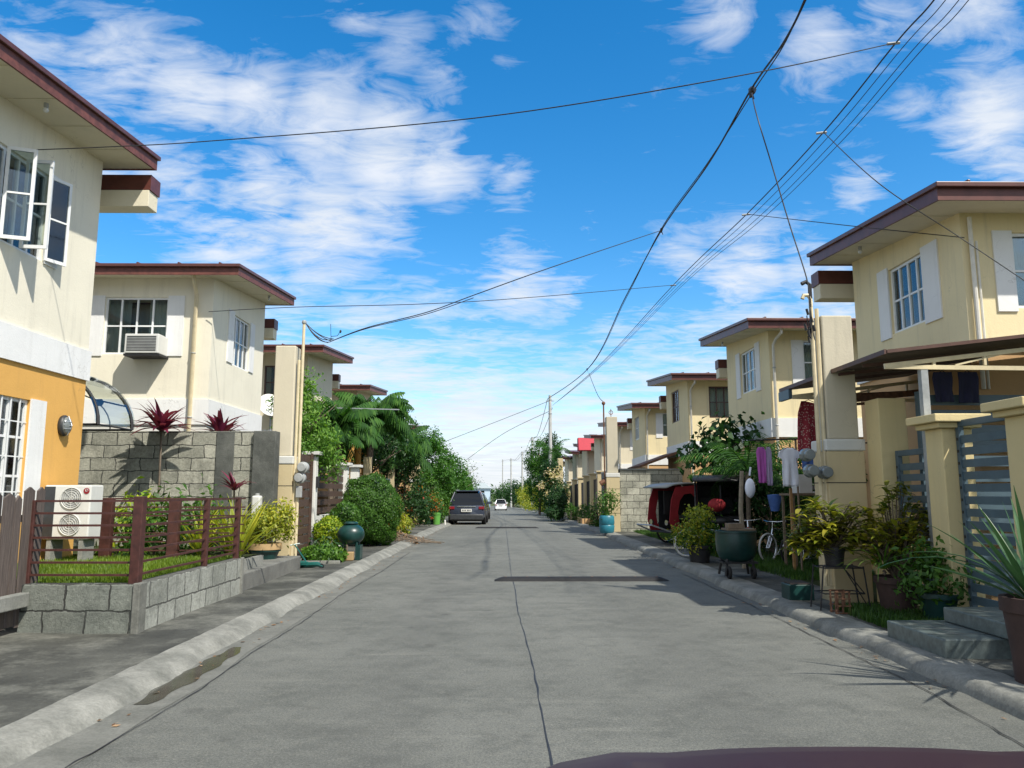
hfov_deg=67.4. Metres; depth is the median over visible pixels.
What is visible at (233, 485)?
dracaena
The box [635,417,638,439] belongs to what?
window
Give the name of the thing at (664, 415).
window
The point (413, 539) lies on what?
branch heap
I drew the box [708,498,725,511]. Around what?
red bag
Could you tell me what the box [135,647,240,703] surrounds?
puddle
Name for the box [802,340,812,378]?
window
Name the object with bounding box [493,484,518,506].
tree
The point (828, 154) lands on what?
bundle cable
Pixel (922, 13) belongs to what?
bundle cable
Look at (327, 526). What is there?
round bush
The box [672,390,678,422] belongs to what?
window
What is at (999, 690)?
kerb
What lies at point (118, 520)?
bed plant
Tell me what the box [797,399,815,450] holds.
dress
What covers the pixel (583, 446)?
house
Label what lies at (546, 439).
weeping tree
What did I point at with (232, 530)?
upright plant
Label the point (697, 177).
cable
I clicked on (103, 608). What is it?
wall
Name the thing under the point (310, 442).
leafy tree
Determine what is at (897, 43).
cable clamp
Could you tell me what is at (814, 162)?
bundle cable
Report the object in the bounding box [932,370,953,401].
navy jacket
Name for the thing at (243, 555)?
garden bed
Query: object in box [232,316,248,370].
window
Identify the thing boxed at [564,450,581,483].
house
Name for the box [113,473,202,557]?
bed plant
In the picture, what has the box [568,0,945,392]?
bundle cable
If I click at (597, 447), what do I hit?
house
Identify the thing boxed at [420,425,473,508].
bamboo bush
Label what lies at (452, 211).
sky
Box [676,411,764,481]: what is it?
papaya tree
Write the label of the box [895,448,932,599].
slatted gate
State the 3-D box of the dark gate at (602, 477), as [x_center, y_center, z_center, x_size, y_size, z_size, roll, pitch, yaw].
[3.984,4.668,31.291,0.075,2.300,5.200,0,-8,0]
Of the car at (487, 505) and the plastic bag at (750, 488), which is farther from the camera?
the car at (487, 505)
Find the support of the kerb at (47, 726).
on the road
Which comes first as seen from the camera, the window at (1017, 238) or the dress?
the window at (1017, 238)
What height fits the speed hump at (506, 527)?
0.064 m
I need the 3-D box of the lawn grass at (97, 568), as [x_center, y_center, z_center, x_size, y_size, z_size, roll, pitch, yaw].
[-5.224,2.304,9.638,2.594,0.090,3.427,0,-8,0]
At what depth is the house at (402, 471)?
49.77 m
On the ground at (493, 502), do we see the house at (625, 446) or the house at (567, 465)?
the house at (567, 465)
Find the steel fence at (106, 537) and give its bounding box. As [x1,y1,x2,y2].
[25,496,245,583]
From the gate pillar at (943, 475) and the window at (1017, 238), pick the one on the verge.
the gate pillar at (943, 475)
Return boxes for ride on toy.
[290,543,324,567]
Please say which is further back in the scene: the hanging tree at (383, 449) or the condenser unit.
the hanging tree at (383, 449)
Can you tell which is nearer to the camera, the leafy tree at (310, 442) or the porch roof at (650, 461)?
the leafy tree at (310, 442)
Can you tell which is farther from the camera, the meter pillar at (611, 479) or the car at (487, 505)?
the car at (487, 505)
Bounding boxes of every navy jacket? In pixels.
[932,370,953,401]
[957,370,979,402]
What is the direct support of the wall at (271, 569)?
on the sidewalk at (38, 671)
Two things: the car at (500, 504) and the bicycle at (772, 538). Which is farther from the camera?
the car at (500, 504)
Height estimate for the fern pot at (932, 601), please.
0.961 m
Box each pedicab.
[636,482,696,542]
[692,475,752,542]
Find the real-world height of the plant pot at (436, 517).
0.550 m
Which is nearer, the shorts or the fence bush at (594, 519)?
the shorts
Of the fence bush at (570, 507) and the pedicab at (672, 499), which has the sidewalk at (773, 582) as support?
the fence bush at (570, 507)
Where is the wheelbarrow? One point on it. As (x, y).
(736, 547)
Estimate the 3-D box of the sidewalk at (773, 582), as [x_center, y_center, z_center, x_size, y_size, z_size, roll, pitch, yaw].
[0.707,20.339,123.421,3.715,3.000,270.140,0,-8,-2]
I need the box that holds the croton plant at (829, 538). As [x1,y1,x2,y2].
[780,495,883,565]
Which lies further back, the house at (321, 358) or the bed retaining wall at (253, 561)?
the house at (321, 358)
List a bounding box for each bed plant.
[94,476,170,554]
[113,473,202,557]
[158,484,231,555]
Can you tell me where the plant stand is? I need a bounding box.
[810,564,870,610]
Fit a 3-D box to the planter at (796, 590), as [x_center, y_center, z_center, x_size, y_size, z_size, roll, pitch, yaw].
[3.793,2.747,10.200,0.330,0.210,0.300,0,-8,0]
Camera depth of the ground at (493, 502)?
285.18 m
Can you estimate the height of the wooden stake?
1.476 m
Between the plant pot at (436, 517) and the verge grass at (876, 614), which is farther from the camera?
the plant pot at (436, 517)
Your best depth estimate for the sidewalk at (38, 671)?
7.02 m
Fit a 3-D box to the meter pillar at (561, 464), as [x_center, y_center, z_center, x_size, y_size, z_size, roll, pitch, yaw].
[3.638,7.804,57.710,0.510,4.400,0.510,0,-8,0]
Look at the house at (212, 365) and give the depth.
16.93 m
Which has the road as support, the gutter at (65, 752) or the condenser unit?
the gutter at (65, 752)
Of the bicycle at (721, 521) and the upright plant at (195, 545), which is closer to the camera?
the upright plant at (195, 545)
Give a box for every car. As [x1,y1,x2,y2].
[448,490,489,523]
[482,492,491,518]
[494,499,507,509]
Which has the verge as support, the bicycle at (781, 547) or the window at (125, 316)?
the bicycle at (781, 547)
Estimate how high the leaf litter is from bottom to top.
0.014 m
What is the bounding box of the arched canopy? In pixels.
[82,376,133,430]
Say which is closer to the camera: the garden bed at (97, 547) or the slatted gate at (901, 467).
the slatted gate at (901, 467)
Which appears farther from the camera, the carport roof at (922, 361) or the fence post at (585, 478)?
the fence post at (585, 478)
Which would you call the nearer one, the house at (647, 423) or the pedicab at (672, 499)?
the pedicab at (672, 499)
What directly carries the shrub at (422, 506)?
on the sidewalk at (38, 671)
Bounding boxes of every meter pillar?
[272,320,341,555]
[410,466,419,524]
[557,458,562,483]
[599,401,620,531]
[799,280,873,602]
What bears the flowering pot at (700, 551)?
on the sidewalk at (773, 582)
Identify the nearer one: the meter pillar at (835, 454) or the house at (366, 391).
the meter pillar at (835, 454)
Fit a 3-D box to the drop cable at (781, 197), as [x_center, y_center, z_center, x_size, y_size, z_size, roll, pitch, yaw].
[3.765,-3.063,11.723,0.607,4.197,2.232,0,-8,2]
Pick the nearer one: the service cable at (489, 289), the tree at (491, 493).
the service cable at (489, 289)
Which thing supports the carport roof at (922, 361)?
on the verge
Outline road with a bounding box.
[69,506,1023,767]
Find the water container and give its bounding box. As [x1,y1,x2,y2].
[247,493,261,553]
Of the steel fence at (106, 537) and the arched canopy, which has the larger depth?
the arched canopy
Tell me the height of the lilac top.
0.764 m
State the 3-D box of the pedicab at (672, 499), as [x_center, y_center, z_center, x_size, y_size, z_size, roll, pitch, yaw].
[4.472,3.581,21.269,1.946,1.688,1.293,3,-9,-23]
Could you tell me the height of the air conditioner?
0.470 m
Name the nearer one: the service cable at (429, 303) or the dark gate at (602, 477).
the service cable at (429, 303)
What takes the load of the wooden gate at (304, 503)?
attached to the meter pillar at (288, 387)
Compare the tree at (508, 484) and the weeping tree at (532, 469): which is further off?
the tree at (508, 484)
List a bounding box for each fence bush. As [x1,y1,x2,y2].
[565,501,576,519]
[571,502,589,522]
[586,503,602,526]
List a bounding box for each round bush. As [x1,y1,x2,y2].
[301,535,348,561]
[311,512,342,544]
[326,500,368,550]
[343,472,404,545]
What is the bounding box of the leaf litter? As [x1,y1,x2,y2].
[97,527,1005,725]
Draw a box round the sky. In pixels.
[0,0,1023,490]
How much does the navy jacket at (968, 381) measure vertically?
0.469 m
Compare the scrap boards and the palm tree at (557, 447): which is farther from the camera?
the palm tree at (557, 447)
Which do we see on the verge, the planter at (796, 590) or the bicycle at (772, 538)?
the bicycle at (772, 538)
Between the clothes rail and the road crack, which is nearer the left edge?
the road crack
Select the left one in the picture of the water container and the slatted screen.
the water container
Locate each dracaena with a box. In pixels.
[126,398,194,526]
[195,408,245,430]
[218,471,254,521]
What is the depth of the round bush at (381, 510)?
20.21 m
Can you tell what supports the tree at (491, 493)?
on the ground at (493, 502)
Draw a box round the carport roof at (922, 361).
[778,334,1023,579]
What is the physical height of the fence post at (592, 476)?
2.520 m
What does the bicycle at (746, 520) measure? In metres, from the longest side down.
1.550 x 0.865 x 0.592 m
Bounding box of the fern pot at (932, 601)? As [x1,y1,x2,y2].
[885,534,989,619]
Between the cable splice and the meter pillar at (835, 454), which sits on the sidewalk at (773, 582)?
the meter pillar at (835, 454)
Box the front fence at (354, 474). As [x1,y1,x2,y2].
[302,451,362,545]
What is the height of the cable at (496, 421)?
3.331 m
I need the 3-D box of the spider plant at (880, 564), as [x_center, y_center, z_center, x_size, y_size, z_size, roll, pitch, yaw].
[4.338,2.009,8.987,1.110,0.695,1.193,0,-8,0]
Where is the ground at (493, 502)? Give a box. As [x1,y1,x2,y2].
[490,495,1011,676]
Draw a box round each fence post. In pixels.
[571,479,577,517]
[577,477,582,514]
[582,475,588,505]
[588,473,596,517]
[595,471,603,512]
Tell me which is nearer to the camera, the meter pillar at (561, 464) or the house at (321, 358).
the house at (321, 358)
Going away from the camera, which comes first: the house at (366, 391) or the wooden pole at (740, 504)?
the wooden pole at (740, 504)
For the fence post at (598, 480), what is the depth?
34.27 m
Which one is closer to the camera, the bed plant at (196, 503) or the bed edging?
the bed plant at (196, 503)
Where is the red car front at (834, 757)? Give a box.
[547,747,1023,767]
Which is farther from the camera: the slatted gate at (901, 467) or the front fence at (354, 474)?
the front fence at (354, 474)
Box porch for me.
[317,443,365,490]
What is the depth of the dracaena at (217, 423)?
14.94 m
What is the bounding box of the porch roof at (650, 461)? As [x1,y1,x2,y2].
[627,452,676,468]
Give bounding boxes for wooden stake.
[789,488,795,569]
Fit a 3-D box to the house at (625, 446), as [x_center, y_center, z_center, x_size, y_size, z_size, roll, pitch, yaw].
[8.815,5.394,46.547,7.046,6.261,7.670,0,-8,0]
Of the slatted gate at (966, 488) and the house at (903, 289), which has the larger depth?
the house at (903, 289)
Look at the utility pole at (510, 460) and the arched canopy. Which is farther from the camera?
the utility pole at (510, 460)
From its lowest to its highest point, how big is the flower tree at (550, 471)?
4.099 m
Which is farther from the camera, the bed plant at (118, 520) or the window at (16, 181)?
the bed plant at (118, 520)
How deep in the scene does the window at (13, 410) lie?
10.13 m
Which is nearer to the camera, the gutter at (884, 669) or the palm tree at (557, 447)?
the gutter at (884, 669)
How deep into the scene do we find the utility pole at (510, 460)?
163.81 m
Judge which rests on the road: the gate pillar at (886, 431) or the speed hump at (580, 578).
the speed hump at (580, 578)
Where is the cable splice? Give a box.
[748,86,756,98]
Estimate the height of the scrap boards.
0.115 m
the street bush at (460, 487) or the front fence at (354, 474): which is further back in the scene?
the street bush at (460, 487)
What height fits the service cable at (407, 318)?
0.855 m
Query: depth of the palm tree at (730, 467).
16.75 m
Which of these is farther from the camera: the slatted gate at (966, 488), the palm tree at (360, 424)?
the palm tree at (360, 424)
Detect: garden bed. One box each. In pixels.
[73,545,221,553]
[97,553,255,558]
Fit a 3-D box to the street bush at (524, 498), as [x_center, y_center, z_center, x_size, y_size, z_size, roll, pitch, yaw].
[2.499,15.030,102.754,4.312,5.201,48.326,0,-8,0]
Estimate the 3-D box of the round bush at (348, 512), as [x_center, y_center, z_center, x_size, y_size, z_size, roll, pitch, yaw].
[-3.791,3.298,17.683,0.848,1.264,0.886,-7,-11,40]
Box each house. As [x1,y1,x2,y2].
[0,34,160,591]
[82,262,295,430]
[260,343,353,535]
[332,384,387,472]
[398,425,419,507]
[473,483,490,506]
[561,455,572,486]
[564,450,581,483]
[573,438,593,474]
[583,434,605,478]
[597,422,632,469]
[616,402,667,468]
[646,372,728,482]
[698,316,862,552]
[806,179,1023,600]
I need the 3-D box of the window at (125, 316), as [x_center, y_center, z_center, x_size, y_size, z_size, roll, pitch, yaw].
[-8.275,-1.216,17.363,1.490,1.480,0.910,0,-8,0]
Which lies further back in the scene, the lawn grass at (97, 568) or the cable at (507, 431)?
the cable at (507, 431)
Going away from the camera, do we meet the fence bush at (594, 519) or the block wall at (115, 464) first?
the block wall at (115, 464)
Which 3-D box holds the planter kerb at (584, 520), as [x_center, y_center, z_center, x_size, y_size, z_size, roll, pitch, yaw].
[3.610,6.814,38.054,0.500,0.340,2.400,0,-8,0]
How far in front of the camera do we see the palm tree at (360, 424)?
22.61 m
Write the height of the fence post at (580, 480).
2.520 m
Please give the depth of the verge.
11.87 m
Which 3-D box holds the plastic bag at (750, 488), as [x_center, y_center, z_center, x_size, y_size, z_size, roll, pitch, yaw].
[4.775,1.975,15.418,0.208,0.618,0.182,0,-8,0]
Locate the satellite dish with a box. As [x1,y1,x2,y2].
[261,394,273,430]
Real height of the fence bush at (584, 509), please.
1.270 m
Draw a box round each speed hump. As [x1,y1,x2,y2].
[476,527,537,527]
[495,576,668,580]
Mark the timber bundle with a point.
(861, 398)
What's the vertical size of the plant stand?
0.525 m
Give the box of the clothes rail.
[749,438,802,568]
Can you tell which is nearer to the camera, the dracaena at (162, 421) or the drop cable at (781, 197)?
the drop cable at (781, 197)
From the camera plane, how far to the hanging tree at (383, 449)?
28.39 m
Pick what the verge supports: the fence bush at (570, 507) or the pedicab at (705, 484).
the pedicab at (705, 484)
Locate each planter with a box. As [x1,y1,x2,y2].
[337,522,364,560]
[781,582,814,599]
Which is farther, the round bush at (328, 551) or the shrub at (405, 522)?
the shrub at (405, 522)
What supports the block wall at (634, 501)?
on the right yard
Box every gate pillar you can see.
[865,398,919,605]
[906,413,990,606]
[980,396,1023,591]
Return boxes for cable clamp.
[887,41,899,45]
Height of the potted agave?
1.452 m
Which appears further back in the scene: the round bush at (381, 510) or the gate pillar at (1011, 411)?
the round bush at (381, 510)
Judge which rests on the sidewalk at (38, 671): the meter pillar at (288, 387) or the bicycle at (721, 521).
the meter pillar at (288, 387)
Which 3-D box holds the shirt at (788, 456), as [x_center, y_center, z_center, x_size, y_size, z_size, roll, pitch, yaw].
[4.915,1.428,13.580,0.414,0.759,0.052,0,-8,0]
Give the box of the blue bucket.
[767,494,780,510]
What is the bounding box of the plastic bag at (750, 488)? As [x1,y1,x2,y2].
[745,467,754,497]
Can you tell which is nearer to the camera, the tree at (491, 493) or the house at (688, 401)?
the house at (688, 401)
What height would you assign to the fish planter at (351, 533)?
0.781 m
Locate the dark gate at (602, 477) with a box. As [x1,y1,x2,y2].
[601,470,618,512]
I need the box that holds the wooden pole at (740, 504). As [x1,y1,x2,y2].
[738,471,745,568]
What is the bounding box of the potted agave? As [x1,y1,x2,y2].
[870,485,1023,683]
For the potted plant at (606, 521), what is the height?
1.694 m
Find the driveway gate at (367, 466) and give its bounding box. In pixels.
[363,457,394,496]
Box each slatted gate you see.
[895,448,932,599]
[955,415,1019,606]
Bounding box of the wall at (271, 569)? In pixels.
[243,556,299,590]
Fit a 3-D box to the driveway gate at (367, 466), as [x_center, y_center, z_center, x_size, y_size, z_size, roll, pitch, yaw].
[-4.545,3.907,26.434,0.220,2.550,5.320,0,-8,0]
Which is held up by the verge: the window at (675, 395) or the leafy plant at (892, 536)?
the leafy plant at (892, 536)
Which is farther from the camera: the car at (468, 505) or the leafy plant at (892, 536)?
the car at (468, 505)
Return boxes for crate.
[828,589,851,613]
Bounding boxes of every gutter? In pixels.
[7,528,448,767]
[682,573,1023,745]
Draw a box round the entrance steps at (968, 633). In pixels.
[887,607,1011,658]
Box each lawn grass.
[16,554,241,582]
[633,529,875,579]
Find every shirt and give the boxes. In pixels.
[756,444,766,482]
[778,444,798,485]
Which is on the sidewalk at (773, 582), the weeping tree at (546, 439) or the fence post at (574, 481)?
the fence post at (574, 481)
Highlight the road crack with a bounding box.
[65,558,400,767]
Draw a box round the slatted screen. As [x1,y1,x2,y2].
[914,391,1023,591]
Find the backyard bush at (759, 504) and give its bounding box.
[723,443,869,559]
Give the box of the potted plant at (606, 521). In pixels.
[589,484,622,532]
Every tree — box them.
[265,366,353,483]
[302,396,384,513]
[318,400,430,485]
[328,392,415,461]
[374,425,433,491]
[451,459,482,488]
[473,479,493,501]
[490,478,519,505]
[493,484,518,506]
[504,477,528,506]
[521,437,547,514]
[530,439,571,478]
[536,458,570,502]
[537,431,566,509]
[674,432,806,527]
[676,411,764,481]
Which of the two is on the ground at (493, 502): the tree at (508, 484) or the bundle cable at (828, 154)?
the tree at (508, 484)
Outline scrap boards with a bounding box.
[721,523,755,530]
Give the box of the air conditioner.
[123,334,167,358]
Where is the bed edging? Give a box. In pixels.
[308,561,339,563]
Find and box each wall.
[17,557,243,633]
[72,431,279,555]
[243,556,299,590]
[244,555,263,570]
[564,479,596,519]
[619,469,682,530]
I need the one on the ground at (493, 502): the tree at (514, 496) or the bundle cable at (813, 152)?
the tree at (514, 496)
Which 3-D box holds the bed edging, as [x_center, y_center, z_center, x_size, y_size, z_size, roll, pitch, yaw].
[-3.838,3.563,15.335,0.800,0.070,0.070,0,-8,0]
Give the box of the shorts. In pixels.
[802,460,813,467]
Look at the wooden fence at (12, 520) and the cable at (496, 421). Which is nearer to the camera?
the wooden fence at (12, 520)
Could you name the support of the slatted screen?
on the verge
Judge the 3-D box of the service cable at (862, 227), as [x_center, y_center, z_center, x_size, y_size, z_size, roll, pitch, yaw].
[5.356,-2.866,13.570,0.748,2.382,5.577,2,-8,-13]
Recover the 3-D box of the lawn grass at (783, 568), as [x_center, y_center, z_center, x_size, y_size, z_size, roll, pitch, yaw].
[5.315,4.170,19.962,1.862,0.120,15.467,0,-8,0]
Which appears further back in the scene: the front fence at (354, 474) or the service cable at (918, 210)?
the front fence at (354, 474)
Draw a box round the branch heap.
[394,527,444,543]
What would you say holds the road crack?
on the road
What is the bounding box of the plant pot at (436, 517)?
[433,512,440,524]
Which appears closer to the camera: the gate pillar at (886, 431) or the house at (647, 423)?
the gate pillar at (886, 431)
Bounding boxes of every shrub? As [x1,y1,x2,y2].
[243,496,300,559]
[376,452,440,525]
[390,512,416,533]
[402,469,454,524]
[425,494,443,523]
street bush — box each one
[441,474,478,515]
[515,483,547,511]
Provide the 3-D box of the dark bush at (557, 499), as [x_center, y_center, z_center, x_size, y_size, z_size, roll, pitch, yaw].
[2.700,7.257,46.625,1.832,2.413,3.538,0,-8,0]
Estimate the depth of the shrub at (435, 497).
37.29 m
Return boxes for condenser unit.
[42,485,103,560]
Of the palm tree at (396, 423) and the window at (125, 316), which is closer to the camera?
the window at (125, 316)
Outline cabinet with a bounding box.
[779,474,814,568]
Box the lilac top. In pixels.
[766,443,772,485]
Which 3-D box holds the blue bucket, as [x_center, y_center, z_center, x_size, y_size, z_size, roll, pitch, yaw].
[5.224,2.360,15.267,0.280,0.330,0.280,0,-8,0]
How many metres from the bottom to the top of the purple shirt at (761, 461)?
0.715 m
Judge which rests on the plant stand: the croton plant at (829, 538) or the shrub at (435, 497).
the croton plant at (829, 538)
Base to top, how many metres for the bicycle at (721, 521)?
0.865 m
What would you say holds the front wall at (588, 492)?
on the ground at (493, 502)
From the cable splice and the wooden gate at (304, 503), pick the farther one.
the wooden gate at (304, 503)
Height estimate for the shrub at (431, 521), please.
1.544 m
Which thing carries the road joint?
on the road
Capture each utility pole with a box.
[509,458,512,506]
[520,451,523,508]
[548,395,551,479]
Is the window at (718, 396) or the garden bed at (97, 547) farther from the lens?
the window at (718, 396)
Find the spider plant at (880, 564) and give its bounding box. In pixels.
[838,542,922,581]
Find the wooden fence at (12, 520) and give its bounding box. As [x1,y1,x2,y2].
[0,487,45,630]
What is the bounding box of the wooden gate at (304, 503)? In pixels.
[297,453,313,552]
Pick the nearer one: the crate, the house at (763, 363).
the crate
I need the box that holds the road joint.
[503,516,552,765]
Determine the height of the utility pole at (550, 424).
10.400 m
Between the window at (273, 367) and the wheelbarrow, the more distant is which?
the window at (273, 367)
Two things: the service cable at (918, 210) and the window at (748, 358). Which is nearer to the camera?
the service cable at (918, 210)
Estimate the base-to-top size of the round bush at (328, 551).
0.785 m
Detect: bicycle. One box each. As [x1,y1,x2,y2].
[674,518,725,555]
[733,518,761,527]
[758,519,802,559]
[780,523,816,564]
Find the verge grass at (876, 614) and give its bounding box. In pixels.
[833,600,943,627]
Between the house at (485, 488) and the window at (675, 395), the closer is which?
the window at (675, 395)
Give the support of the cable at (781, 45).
attached to the utility pole at (550, 424)
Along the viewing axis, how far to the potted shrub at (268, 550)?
13.51 m
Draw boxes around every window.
[0,143,46,259]
[0,395,27,515]
[103,298,168,353]
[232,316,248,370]
[264,366,274,394]
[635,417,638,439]
[662,413,666,436]
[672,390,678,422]
[709,387,728,417]
[741,348,755,393]
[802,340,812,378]
[890,254,924,333]
[1012,233,1023,307]
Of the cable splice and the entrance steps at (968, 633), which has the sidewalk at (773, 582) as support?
the entrance steps at (968, 633)
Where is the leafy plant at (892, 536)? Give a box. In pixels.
[844,480,929,611]
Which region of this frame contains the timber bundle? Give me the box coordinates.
[856,389,918,404]
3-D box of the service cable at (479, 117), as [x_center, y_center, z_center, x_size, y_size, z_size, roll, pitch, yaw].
[-0.713,-3.838,9.441,11.639,1.640,1.600,0,-8,1]
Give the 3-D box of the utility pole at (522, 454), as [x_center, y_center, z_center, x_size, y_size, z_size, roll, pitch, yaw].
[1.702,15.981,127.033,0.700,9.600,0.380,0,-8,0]
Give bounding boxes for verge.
[507,506,922,611]
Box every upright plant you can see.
[149,500,242,555]
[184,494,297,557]
[188,495,289,552]
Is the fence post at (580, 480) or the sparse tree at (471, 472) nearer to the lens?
the fence post at (580, 480)
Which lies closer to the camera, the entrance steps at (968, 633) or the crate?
the entrance steps at (968, 633)
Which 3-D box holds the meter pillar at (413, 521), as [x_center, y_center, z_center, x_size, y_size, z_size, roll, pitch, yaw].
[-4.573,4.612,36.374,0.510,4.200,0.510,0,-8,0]
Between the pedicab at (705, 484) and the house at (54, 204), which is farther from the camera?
the pedicab at (705, 484)
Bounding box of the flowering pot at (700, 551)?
[665,502,723,562]
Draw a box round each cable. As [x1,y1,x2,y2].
[37,42,894,149]
[209,285,670,311]
[331,230,660,341]
[338,298,472,338]
[445,401,547,441]
[468,411,548,458]
[548,0,803,398]
[549,0,805,397]
[552,0,934,405]
[557,0,958,401]
[561,0,968,398]
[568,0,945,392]
[748,214,964,237]
[751,92,809,300]
[823,132,1023,280]
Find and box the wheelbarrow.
[715,530,757,578]
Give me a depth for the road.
6.18 m
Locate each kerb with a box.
[0,521,458,767]
[507,507,1023,719]
[578,517,590,523]
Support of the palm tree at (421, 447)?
on the sidewalk at (38, 671)
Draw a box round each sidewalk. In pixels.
[0,515,447,727]
[513,507,1013,676]
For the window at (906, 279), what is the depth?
12.43 m
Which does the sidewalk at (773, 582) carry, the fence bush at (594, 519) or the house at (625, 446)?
the fence bush at (594, 519)
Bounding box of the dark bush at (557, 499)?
[541,483,570,521]

